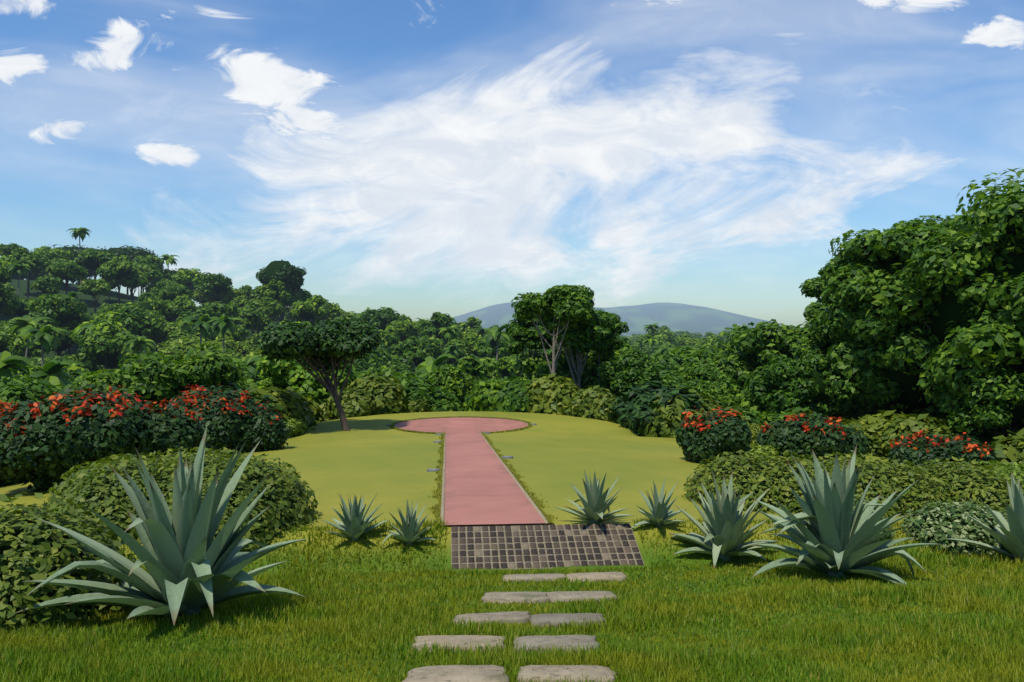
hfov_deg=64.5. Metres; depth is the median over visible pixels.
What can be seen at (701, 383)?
forest tree
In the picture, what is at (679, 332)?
forest tree
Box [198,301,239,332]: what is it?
forest tree
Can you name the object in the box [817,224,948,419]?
tree
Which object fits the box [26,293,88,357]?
forest tree
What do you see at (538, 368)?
forest tree
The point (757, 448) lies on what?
lime bush
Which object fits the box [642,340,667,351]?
forest tree
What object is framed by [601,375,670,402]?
forest tree
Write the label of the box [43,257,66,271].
forest tree
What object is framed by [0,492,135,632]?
hedge
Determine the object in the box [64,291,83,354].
palm tree
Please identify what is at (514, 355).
forest tree
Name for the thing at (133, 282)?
forest tree
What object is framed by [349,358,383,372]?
forest tree
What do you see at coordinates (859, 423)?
understory shrub
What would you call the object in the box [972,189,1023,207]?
tree
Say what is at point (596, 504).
agave
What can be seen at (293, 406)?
understory shrub
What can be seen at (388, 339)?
forest tree
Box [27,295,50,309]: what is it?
forest tree
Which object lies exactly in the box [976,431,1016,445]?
understory shrub
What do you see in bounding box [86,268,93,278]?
forest tree
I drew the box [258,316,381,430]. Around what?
leaning tree
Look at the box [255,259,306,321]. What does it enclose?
crest tree
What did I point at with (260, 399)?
understory shrub
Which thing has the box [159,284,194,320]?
forest tree
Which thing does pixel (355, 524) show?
agave
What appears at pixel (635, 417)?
understory shrub
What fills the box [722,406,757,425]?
understory shrub
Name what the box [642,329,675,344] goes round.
forest tree
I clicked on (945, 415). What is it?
forest tree
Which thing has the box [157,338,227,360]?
bush
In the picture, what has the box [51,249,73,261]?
forest tree
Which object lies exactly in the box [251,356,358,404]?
bush
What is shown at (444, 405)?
understory shrub
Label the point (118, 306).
forest tree
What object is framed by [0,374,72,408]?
bush
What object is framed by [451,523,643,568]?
cobble ramp paving
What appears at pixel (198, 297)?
forest tree
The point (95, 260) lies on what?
forest tree
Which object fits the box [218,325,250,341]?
forest tree
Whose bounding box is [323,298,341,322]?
forest tree
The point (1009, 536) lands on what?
agave
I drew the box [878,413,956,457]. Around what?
understory shrub
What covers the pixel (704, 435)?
red bush
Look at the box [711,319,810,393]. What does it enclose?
forest tree
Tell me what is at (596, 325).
slender tree
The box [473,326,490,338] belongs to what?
palm tree
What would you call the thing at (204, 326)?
palm tree
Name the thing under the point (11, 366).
palm tree
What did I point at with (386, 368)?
forest tree
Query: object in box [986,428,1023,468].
understory shrub
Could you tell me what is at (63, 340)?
forest tree
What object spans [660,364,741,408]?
bush
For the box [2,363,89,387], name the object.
forest tree
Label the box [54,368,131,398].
bush
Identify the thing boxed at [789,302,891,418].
tree
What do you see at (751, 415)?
understory shrub
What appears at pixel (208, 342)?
forest tree
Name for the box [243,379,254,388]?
forest tree
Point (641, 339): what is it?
forest tree
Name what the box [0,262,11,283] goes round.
forest tree
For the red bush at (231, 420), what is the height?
3.903 m
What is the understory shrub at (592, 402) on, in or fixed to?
on the ground at (368, 459)
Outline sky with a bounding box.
[0,0,1023,326]
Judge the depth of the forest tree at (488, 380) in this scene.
66.61 m
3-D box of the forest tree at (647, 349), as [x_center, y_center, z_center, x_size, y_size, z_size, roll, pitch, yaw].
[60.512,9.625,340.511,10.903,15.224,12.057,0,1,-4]
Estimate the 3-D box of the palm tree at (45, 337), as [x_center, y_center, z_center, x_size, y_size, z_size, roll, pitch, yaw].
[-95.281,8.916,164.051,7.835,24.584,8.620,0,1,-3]
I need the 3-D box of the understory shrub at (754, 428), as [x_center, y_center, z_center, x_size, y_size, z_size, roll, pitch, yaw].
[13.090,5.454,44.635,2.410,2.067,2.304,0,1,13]
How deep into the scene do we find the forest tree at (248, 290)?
348.56 m
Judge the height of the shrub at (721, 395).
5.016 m
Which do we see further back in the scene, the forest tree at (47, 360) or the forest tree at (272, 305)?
the forest tree at (272, 305)
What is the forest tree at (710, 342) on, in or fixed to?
on the ground at (368, 459)
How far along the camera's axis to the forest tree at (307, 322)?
275.24 m
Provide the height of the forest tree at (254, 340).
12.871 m
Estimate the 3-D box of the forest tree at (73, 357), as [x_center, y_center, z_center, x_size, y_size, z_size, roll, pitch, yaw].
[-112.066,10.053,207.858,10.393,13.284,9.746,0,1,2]
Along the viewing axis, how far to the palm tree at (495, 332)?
206.02 m
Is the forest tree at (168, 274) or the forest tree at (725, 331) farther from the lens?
the forest tree at (725, 331)
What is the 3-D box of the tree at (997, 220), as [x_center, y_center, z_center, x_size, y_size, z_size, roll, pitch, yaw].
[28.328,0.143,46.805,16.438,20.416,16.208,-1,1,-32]
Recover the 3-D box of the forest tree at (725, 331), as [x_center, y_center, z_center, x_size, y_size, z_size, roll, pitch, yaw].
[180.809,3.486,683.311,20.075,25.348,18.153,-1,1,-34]
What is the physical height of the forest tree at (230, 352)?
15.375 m
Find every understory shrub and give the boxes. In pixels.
[175,385,284,413]
[235,385,315,437]
[261,387,316,425]
[278,386,324,422]
[306,405,316,426]
[314,402,333,421]
[321,386,377,419]
[345,373,410,414]
[394,377,445,411]
[404,395,431,412]
[429,386,464,411]
[441,394,467,411]
[463,378,508,411]
[493,376,533,412]
[521,373,579,414]
[565,385,617,421]
[608,381,674,423]
[617,385,704,436]
[643,387,725,437]
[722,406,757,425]
[723,408,764,424]
[749,422,764,442]
[755,406,816,423]
[835,418,877,435]
[845,422,884,456]
[857,410,910,434]
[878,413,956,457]
[949,430,999,447]
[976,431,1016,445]
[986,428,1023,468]
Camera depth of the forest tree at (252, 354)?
203.91 m
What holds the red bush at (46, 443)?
on the ground at (368, 459)
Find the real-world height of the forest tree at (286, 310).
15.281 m
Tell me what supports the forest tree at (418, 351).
on the ground at (368, 459)
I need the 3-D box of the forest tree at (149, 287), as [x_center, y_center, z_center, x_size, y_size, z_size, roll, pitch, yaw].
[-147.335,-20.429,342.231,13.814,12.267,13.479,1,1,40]
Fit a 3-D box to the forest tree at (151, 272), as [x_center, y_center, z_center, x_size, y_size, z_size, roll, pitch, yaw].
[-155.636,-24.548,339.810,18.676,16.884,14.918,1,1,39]
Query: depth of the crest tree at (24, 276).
392.45 m
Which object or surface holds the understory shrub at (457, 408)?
on the ground at (368, 459)
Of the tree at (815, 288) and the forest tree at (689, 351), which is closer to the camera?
the tree at (815, 288)
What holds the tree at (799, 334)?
on the ground at (368, 459)
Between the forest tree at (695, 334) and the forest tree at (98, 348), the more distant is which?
the forest tree at (695, 334)
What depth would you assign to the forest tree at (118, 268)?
306.86 m
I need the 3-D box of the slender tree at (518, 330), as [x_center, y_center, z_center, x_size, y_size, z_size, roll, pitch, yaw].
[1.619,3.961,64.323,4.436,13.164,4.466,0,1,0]
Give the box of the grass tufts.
[389,416,557,526]
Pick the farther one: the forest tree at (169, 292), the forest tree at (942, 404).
the forest tree at (169, 292)
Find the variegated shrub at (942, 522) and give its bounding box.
[808,494,1008,556]
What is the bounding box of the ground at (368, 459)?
[0,279,1022,681]
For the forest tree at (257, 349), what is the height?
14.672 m
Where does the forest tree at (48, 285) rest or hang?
on the ground at (368, 459)
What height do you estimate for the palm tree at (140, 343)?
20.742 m
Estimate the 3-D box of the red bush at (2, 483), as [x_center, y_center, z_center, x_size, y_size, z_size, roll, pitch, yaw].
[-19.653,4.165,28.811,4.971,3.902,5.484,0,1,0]
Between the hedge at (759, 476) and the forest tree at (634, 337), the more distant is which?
the forest tree at (634, 337)
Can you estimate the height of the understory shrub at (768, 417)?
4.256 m
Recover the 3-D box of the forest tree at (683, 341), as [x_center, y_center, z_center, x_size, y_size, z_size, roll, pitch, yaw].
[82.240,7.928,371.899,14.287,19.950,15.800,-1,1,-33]
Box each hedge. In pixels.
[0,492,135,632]
[40,446,271,514]
[46,448,320,552]
[681,450,1022,515]
[955,459,1023,497]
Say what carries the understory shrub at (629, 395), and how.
on the ground at (368, 459)
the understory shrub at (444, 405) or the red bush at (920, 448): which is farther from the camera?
the understory shrub at (444, 405)
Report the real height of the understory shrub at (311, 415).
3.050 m
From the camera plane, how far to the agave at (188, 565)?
9.14 m
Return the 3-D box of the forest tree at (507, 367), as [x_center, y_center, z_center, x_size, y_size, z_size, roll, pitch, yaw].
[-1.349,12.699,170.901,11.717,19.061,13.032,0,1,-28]
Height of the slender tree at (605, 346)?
13.888 m
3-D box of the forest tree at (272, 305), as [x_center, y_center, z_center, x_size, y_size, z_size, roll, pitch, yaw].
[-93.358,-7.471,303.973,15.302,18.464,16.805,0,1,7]
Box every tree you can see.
[0,243,22,276]
[0,255,18,275]
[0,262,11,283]
[0,282,20,315]
[0,298,33,317]
[0,320,17,325]
[0,323,12,351]
[0,351,37,384]
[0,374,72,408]
[1,256,42,279]
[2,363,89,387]
[5,262,30,316]
[5,327,53,360]
[6,315,54,356]
[10,247,48,295]
[15,324,69,368]
[19,260,35,298]
[23,269,46,279]
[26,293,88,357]
[26,359,84,388]
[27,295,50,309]
[27,354,73,369]
[29,246,57,252]
[30,276,63,295]
[34,259,49,278]
[38,251,59,275]
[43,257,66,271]
[44,326,75,358]
[46,260,88,294]
[49,244,98,283]
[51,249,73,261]
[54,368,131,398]
[57,313,92,354]
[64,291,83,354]
[64,355,79,360]
[66,227,91,284]
[70,311,130,372]
[72,249,117,280]
[75,330,142,372]
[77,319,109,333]
[78,279,112,312]
[79,369,123,383]
[83,365,103,371]
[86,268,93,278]
[89,307,123,320]
[94,245,157,294]
[96,255,138,302]
[97,278,117,303]
[100,303,124,309]
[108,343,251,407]
[116,270,148,302]
[118,305,164,339]
[122,298,167,317]
[123,334,155,362]
[131,255,164,291]
[132,262,163,291]
[138,292,163,301]
[140,310,165,351]
[144,278,168,290]
[146,320,177,347]
[149,268,193,289]
[149,287,156,293]
[151,268,176,283]
[155,280,187,292]
[156,334,211,352]
[157,319,220,342]
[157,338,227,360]
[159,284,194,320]
[160,254,178,270]
[163,294,198,318]
[164,300,178,323]
[171,268,200,298]
[176,309,212,325]
[179,314,223,354]
[183,343,246,358]
[191,290,206,304]
[193,272,232,302]
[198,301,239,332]
[203,288,243,303]
[204,341,240,356]
[206,314,244,352]
[211,336,251,356]
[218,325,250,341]
[230,295,247,326]
[232,305,272,336]
[232,355,261,378]
[239,285,262,300]
[239,331,261,352]
[240,350,266,360]
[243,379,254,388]
[248,296,284,319]
[250,344,260,353]
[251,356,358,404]
[251,369,267,382]
[253,279,290,322]
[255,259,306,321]
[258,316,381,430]
[262,366,367,382]
[273,306,288,321]
[279,291,302,320]
[279,321,310,326]
[284,306,296,321]
[288,295,326,323]
[290,288,312,305]
[292,301,329,324]
[318,308,354,323]
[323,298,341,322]
[349,311,361,316]
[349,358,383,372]
[357,365,461,399]
[359,307,403,330]
[362,348,391,365]
[378,330,400,354]
[379,343,392,354]
[381,365,394,376]
[385,319,420,342]
[385,355,415,371]
[390,335,445,368]
[400,314,411,321]
[405,315,421,324]
[416,354,457,374]
[418,312,462,347]
[422,363,478,403]
[438,325,461,341]
[441,340,467,365]
[442,330,478,348]
[442,344,464,365]
[448,335,482,355]
[455,354,481,365]
[456,317,483,333]
[458,355,500,382]
[464,332,482,338]
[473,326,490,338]
[473,376,514,388]
[477,330,510,357]
[485,324,510,361]
[487,358,497,366]
[490,357,526,378]
[498,338,547,358]
[505,312,552,380]
[510,284,594,376]
[515,346,602,388]
[538,301,616,392]
[581,307,628,388]
[596,349,667,395]
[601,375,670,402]
[605,343,632,368]
[628,335,637,342]
[635,333,667,349]
[641,334,662,352]
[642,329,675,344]
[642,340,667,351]
[643,323,660,334]
[644,346,657,356]
[649,343,679,354]
[649,351,714,371]
[649,362,683,376]
[656,325,669,331]
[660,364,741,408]
[668,346,715,357]
[673,350,757,408]
[674,330,692,336]
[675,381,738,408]
[676,337,702,347]
[678,379,732,407]
[680,333,693,338]
[681,345,700,350]
[691,332,701,336]
[695,337,722,352]
[700,334,724,340]
[705,332,717,341]
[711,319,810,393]
[717,330,731,339]
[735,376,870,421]
[743,354,862,416]
[754,326,812,377]
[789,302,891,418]
[799,257,837,303]
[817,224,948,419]
[855,168,1023,434]
[887,214,971,230]
[888,409,957,427]
[925,234,1023,372]
[931,367,1023,435]
[946,364,1023,435]
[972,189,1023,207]
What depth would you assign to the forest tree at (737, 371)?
77.20 m
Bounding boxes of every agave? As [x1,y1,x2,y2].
[16,427,305,624]
[322,492,389,541]
[382,500,435,544]
[555,470,634,523]
[631,479,685,528]
[668,470,779,567]
[750,445,942,584]
[949,471,1023,561]
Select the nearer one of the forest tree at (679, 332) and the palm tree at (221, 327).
the palm tree at (221, 327)
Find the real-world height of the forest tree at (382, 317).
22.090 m
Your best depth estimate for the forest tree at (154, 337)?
255.72 m
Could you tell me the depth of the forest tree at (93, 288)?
295.61 m
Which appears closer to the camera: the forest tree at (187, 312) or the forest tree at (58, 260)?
the forest tree at (187, 312)
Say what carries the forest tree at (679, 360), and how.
on the ground at (368, 459)
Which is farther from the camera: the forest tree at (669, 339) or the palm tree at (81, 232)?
the forest tree at (669, 339)
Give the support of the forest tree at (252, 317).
on the ground at (368, 459)
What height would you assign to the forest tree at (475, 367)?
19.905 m
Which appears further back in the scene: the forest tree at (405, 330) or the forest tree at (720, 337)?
the forest tree at (720, 337)
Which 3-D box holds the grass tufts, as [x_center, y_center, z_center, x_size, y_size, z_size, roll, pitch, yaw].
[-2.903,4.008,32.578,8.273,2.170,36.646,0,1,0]
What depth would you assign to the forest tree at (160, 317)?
271.45 m
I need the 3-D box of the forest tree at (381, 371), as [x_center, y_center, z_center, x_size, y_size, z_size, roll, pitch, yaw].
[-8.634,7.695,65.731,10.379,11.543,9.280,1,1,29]
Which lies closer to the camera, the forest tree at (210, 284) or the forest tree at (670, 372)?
the forest tree at (670, 372)
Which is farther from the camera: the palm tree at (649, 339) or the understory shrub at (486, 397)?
the palm tree at (649, 339)
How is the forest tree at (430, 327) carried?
on the ground at (368, 459)
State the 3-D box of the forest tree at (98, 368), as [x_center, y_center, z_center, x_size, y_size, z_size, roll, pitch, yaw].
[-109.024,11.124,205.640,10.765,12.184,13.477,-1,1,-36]
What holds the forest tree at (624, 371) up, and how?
on the ground at (368, 459)
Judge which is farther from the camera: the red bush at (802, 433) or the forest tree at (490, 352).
the forest tree at (490, 352)
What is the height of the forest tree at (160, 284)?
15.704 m
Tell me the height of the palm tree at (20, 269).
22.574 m
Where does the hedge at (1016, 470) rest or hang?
on the ground at (368, 459)
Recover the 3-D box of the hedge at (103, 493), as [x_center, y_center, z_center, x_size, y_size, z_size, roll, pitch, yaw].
[-6.194,3.463,15.237,5.221,2.818,4.330,0,1,0]
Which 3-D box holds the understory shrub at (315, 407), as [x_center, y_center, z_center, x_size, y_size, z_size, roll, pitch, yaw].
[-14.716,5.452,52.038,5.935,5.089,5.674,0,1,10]
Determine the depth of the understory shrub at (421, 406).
56.03 m
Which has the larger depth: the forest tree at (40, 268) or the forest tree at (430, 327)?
the forest tree at (40, 268)
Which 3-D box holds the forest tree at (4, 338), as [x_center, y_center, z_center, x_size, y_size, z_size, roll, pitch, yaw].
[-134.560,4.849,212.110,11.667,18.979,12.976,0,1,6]
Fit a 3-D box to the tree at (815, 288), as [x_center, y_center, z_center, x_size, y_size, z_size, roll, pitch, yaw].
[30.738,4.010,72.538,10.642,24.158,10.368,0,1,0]
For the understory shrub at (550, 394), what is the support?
on the ground at (368, 459)
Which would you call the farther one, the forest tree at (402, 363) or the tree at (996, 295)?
the forest tree at (402, 363)
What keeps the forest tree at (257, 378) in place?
on the ground at (368, 459)
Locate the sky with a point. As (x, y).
(420, 159)
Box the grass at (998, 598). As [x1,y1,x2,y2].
[0,517,1023,681]
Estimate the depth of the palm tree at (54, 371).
103.59 m
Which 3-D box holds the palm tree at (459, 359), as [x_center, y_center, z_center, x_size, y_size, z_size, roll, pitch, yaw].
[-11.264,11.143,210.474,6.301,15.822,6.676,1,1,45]
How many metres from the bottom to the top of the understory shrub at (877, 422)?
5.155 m
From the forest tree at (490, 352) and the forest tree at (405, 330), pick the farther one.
the forest tree at (405, 330)
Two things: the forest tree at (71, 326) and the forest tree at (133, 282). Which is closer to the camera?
the forest tree at (71, 326)
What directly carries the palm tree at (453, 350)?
on the ground at (368, 459)
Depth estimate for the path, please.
21.52 m
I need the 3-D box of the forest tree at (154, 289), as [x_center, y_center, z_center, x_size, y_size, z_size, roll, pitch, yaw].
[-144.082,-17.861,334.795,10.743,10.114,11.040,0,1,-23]
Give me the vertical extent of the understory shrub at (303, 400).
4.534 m
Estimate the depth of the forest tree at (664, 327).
602.50 m
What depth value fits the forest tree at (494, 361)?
195.40 m
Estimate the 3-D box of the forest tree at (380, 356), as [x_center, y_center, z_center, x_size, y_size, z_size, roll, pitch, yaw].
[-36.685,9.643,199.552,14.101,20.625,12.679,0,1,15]
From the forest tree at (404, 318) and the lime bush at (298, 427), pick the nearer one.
the lime bush at (298, 427)
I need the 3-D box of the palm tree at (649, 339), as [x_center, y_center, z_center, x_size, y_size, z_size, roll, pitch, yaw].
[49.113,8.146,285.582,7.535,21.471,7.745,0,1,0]
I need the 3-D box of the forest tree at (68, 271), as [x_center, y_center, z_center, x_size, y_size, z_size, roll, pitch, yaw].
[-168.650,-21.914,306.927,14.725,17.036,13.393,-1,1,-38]
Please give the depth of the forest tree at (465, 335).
293.74 m
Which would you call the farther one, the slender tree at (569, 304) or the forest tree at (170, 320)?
the forest tree at (170, 320)
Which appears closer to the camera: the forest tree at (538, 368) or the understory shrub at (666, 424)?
the understory shrub at (666, 424)
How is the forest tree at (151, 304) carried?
on the ground at (368, 459)
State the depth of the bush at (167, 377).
50.37 m
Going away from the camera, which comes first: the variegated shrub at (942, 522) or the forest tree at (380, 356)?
the variegated shrub at (942, 522)
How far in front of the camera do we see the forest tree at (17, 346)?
210.47 m
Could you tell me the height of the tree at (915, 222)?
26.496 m
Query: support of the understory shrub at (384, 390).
on the ground at (368, 459)
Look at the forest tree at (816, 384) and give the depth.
50.26 m
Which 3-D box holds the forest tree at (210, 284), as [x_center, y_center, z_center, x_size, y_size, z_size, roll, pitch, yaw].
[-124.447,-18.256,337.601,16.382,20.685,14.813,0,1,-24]
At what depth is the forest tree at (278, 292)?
327.13 m
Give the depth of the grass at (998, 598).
8.35 m
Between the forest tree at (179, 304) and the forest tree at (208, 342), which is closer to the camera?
the forest tree at (208, 342)
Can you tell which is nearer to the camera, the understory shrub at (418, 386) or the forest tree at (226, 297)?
the understory shrub at (418, 386)
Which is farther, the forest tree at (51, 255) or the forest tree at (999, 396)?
the forest tree at (51, 255)
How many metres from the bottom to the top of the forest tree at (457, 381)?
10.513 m
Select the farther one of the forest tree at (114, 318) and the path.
the forest tree at (114, 318)
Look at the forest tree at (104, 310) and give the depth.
263.08 m
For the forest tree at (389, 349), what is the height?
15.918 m
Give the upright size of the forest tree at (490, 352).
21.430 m
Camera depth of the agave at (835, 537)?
11.79 m
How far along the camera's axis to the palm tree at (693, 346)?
263.84 m
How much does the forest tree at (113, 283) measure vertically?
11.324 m
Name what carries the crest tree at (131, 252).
on the ground at (368, 459)
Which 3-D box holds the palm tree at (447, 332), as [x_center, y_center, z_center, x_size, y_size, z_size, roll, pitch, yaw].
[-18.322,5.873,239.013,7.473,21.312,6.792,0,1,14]
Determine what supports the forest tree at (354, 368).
on the ground at (368, 459)
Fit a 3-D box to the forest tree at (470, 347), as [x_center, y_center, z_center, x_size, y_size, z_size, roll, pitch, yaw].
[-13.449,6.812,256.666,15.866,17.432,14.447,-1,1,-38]
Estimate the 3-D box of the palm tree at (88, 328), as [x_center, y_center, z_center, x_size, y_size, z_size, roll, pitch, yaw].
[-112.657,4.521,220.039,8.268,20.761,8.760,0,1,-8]
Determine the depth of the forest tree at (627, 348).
140.23 m
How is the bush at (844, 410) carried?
on the ground at (368, 459)
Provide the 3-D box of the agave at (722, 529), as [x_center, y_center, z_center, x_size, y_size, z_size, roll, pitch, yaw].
[3.664,2.984,13.673,1.701,1.593,1.902,-1,1,-34]
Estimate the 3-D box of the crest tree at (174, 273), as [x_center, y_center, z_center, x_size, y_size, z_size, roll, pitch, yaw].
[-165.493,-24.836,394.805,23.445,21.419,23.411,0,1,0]
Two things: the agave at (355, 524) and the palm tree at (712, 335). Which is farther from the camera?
the palm tree at (712, 335)
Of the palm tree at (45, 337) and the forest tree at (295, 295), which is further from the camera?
the forest tree at (295, 295)
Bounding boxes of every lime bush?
[284,415,307,437]
[741,443,778,460]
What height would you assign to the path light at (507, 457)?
0.087 m
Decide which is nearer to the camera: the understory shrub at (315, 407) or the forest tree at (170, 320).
the understory shrub at (315, 407)
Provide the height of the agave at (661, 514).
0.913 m
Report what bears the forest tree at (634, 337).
on the ground at (368, 459)
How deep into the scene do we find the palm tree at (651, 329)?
381.10 m
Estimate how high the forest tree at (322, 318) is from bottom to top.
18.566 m
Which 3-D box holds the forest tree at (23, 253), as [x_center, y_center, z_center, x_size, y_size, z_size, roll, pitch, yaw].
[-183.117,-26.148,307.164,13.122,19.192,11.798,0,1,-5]
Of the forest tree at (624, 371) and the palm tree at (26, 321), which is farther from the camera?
the palm tree at (26, 321)
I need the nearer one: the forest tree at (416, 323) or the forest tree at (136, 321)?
the forest tree at (136, 321)
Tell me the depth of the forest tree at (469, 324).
347.92 m
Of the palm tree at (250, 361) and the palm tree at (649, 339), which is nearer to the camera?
the palm tree at (250, 361)
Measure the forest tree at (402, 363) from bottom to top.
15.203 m
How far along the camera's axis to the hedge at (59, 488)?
17.88 m
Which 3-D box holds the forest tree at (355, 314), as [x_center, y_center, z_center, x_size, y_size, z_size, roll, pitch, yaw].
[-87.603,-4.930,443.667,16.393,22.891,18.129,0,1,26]
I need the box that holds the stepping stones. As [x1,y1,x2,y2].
[402,572,625,681]
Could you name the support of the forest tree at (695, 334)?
on the ground at (368, 459)
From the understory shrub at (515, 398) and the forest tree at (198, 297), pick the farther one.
the forest tree at (198, 297)
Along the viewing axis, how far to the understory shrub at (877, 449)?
44.25 m
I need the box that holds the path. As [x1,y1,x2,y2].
[394,417,549,524]
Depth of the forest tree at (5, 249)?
347.12 m
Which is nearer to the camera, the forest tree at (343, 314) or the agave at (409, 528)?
the agave at (409, 528)
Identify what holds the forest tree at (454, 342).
on the ground at (368, 459)
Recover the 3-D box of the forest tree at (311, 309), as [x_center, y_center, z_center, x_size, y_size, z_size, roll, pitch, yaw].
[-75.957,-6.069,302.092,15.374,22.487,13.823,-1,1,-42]
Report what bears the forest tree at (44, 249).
on the ground at (368, 459)
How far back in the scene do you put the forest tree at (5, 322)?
226.33 m
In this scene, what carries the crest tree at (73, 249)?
on the ground at (368, 459)
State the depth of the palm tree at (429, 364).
122.76 m
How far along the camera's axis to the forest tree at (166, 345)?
236.84 m
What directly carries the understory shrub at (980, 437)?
on the ground at (368, 459)
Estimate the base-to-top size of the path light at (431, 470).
0.087 m
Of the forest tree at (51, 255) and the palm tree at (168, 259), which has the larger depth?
the palm tree at (168, 259)
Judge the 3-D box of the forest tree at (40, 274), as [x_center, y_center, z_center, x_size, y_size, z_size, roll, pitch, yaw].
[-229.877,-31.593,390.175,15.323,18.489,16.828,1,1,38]
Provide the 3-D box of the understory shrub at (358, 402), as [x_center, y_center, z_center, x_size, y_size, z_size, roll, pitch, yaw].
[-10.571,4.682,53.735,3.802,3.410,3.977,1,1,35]
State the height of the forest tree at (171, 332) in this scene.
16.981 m
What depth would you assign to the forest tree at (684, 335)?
436.24 m
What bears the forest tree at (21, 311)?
on the ground at (368, 459)
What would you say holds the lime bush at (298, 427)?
on the ground at (368, 459)
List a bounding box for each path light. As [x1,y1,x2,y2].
[427,469,440,471]
[502,456,512,458]
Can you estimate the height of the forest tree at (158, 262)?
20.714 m
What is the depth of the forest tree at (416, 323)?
382.31 m
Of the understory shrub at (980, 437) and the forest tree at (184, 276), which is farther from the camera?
the forest tree at (184, 276)
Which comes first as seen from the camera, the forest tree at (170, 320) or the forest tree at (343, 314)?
the forest tree at (170, 320)
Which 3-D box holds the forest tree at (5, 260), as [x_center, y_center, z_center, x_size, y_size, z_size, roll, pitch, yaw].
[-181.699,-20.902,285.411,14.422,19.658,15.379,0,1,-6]
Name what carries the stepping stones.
on the ground at (368, 459)
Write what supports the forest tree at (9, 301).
on the ground at (368, 459)
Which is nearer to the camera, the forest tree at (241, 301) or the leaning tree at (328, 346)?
the leaning tree at (328, 346)
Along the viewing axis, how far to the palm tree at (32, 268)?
291.07 m
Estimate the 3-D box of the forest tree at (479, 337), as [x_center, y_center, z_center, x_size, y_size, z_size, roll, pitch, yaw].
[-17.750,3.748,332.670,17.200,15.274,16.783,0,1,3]
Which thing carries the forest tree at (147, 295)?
on the ground at (368, 459)
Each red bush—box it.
[0,383,209,491]
[0,403,20,485]
[163,384,291,454]
[675,406,751,464]
[754,411,872,463]
[887,430,997,471]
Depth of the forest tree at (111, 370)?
116.81 m
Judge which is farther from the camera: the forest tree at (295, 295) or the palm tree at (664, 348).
the forest tree at (295, 295)
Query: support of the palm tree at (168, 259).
on the ground at (368, 459)
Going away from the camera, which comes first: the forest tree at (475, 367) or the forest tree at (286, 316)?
the forest tree at (475, 367)
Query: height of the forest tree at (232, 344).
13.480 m
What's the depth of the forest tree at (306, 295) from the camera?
343.68 m
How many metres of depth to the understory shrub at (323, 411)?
52.84 m
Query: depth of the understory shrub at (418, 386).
57.53 m

